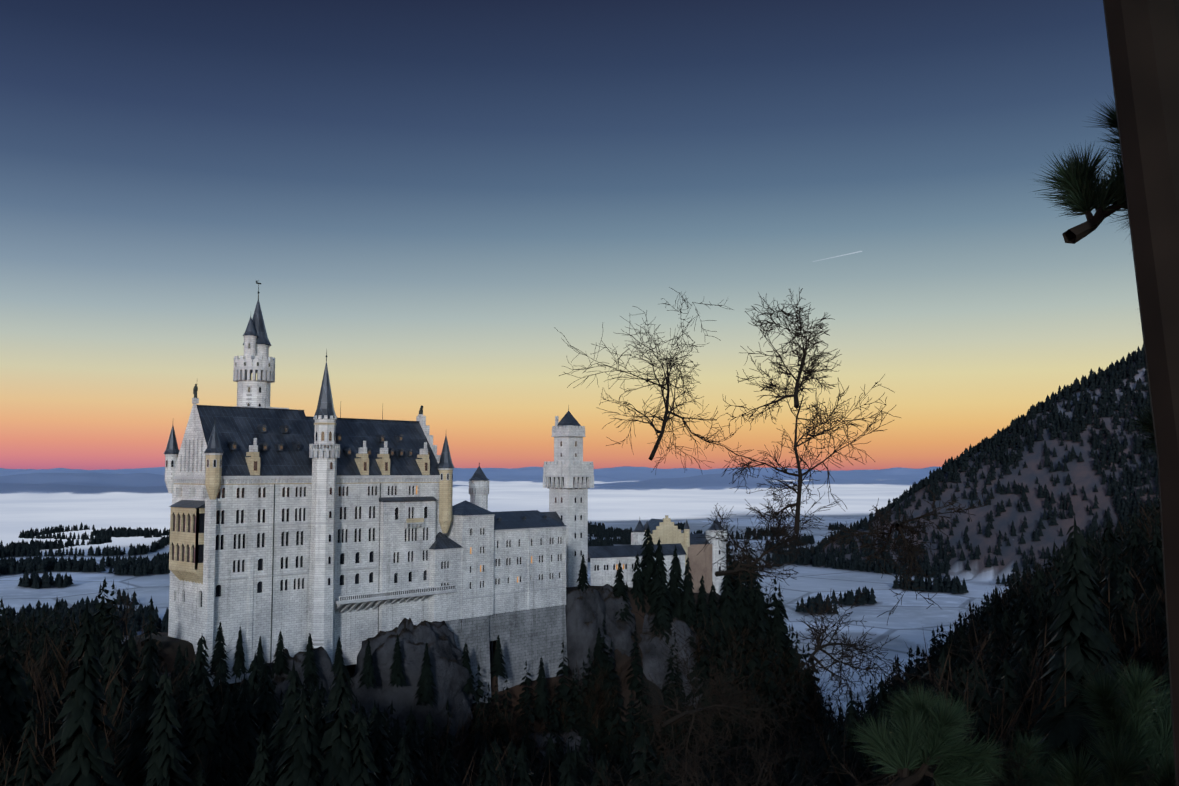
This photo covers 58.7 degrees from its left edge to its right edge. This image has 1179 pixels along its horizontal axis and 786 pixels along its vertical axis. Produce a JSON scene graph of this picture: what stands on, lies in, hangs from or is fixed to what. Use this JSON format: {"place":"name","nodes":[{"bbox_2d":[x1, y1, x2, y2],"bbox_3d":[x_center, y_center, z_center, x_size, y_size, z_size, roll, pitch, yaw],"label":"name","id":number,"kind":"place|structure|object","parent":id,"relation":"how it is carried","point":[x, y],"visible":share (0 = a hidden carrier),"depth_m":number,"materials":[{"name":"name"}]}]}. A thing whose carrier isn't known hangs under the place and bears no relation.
{"place":"outdoors","nodes":[
{"label":"outdoors","id":0,"kind":"place"},
{"bbox_2d":[0,0,1142,470],"label":"sky","id":1,"kind":"structure","parent":0,"point":[417,194],"materials":[{"name":"blue"}]},
{"bbox_2d":[0,358,1159,774],"bbox_3d":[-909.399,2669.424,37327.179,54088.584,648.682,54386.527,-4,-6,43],"label":"terrain","id":2,"kind":"structure","parent":0,"point":[622,498],"depth_m":2056.19,"materials":[{"name":"white snow"}]},
{"bbox_2d":[135,651,170,686],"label":"castle rock","id":3,"kind":"object","parent":2,"relation":"on","point":[160,672],"visible":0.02,"depth_m":191.15,"materials":[{"name":"grey stone"}]},
{"bbox_2d":[233,281,288,408],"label":"tower","id":4,"kind":"structure","parent":2,"relation":"on","point":[253,361],"depth_m":223.77,"materials":[{"name":"stone"}]},
{"bbox_2d":[164,349,456,688],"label":"palas","id":5,"kind":"structure","parent":2,"relation":"on","point":[324,526],"depth_m":209.93,"materials":[{"name":"stone"}]},
{"bbox_2d":[175,404,206,475],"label":"gable wall","id":6,"kind":"structure","parent":5,"relation":"attached to","point":[191,460],"depth_m":203.67,"materials":[{"name":"white stone"}]},
{"bbox_2d":[192,384,198,403],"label":"knight statue","id":7,"kind":"object","parent":5,"relation":"on","point":[195,399],"visible":1,"depth_m":203.94,"materials":[{"name":"stone"}]},
{"bbox_2d":[418,406,422,415],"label":"lion statue","id":8,"kind":"object","parent":5,"relation":"attached to","point":[420,411],"visible":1,"depth_m":243.66,"materials":[{"name":"stone"}]},
{"bbox_2d":[267,646,356,715],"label":"castle rock","id":9,"kind":"object","parent":2,"relation":"on","point":[324,664],"visible":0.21,"depth_m":197.94,"materials":[{"name":"grey stone"}]},
{"bbox_2d":[345,618,473,759],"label":"castle rock","id":10,"kind":"object","parent":2,"relation":"on","point":[451,676],"visible":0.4,"depth_m":213.26,"materials":[{"name":"grey stone"}]},
{"bbox_2d":[170,527,789,721],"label":"conifer trees","id":11,"kind":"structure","parent":2,"relation":"on","point":[662,597],"depth_m":282.68,"materials":[{"name":"green plant"}]},
{"bbox_2d":[429,500,567,702],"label":"castle wing","id":12,"kind":"structure","parent":2,"relation":"on","point":[505,571],"depth_m":244.78,"materials":[{"name":"stone"}]},
{"bbox_2d":[492,728,596,776],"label":"castle rock","id":13,"kind":"object","parent":2,"relation":"on","point":[542,749],"visible":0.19,"depth_m":238.34,"materials":[{"name":"grey stone"}]},
{"bbox_2d":[543,405,593,586],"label":"square tower","id":14,"kind":"structure","parent":2,"relation":"on","point":[568,476],"depth_m":298.30,"materials":[{"name":"stone"}]},
{"bbox_2d":[469,463,686,591],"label":"court buildings","id":15,"kind":"structure","parent":2,"relation":"on","point":[604,561],"depth_m":301.59,"materials":[{"name":"stone"}]},
{"bbox_2d":[0,344,1158,635],"bbox_3d":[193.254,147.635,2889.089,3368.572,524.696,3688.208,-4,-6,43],"label":"conifer trees","id":16,"kind":"object","parent":2,"relation":"on","point":[1002,438],"visible":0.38,"depth_m":2016.60,"materials":[{"name":"green plant"}]},
{"bbox_2d":[0,496,1167,785],"bbox_3d":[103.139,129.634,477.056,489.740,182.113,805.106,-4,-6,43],"label":"bare trees","id":17,"kind":"object","parent":2,"relation":"on","point":[38,686],"visible":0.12,"depth_m":117.96,"materials":[{"name":"brown wood"}]},
{"bbox_2d":[0,498,1173,785],"bbox_3d":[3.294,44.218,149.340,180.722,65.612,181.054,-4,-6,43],"label":"spruce trees","id":18,"kind":"object","parent":2,"relation":"on","point":[306,738],"visible":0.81,"depth_m":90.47,"materials":[{"name":"green plant"}]},
{"bbox_2d":[565,586,615,695],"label":"castle rock","id":19,"kind":"object","parent":2,"relation":"on","point":[585,613],"visible":0.38,"depth_m":260.24,"materials":[{"name":"grey stone"}]},
{"bbox_2d":[586,584,635,656],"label":"castle rock","id":20,"kind":"object","parent":2,"relation":"on","point":[618,632],"visible":0.27,"depth_m":273.72,"materials":[{"name":"grey stone"}]},
{"bbox_2d":[639,611,709,710],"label":"castle rock","id":21,"kind":"object","parent":2,"relation":"on","point":[654,659],"visible":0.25,"depth_m":278.10,"materials":[{"name":"grey stone"}]},
{"bbox_2d":[631,515,726,594],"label":"gatehouse","id":22,"kind":"object","parent":2,"relation":"on","point":[665,530],"visible":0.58,"depth_m":320.16,"materials":[{"name":"stone"}]},
{"bbox_2d":[813,251,861,261],"bbox_3d":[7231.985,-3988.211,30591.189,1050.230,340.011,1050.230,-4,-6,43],"label":"contrail","id":23,"kind":"object","parent":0,"point":[842,255],"depth_m":30589.56,"materials":[{"name":"white"}]}
]}

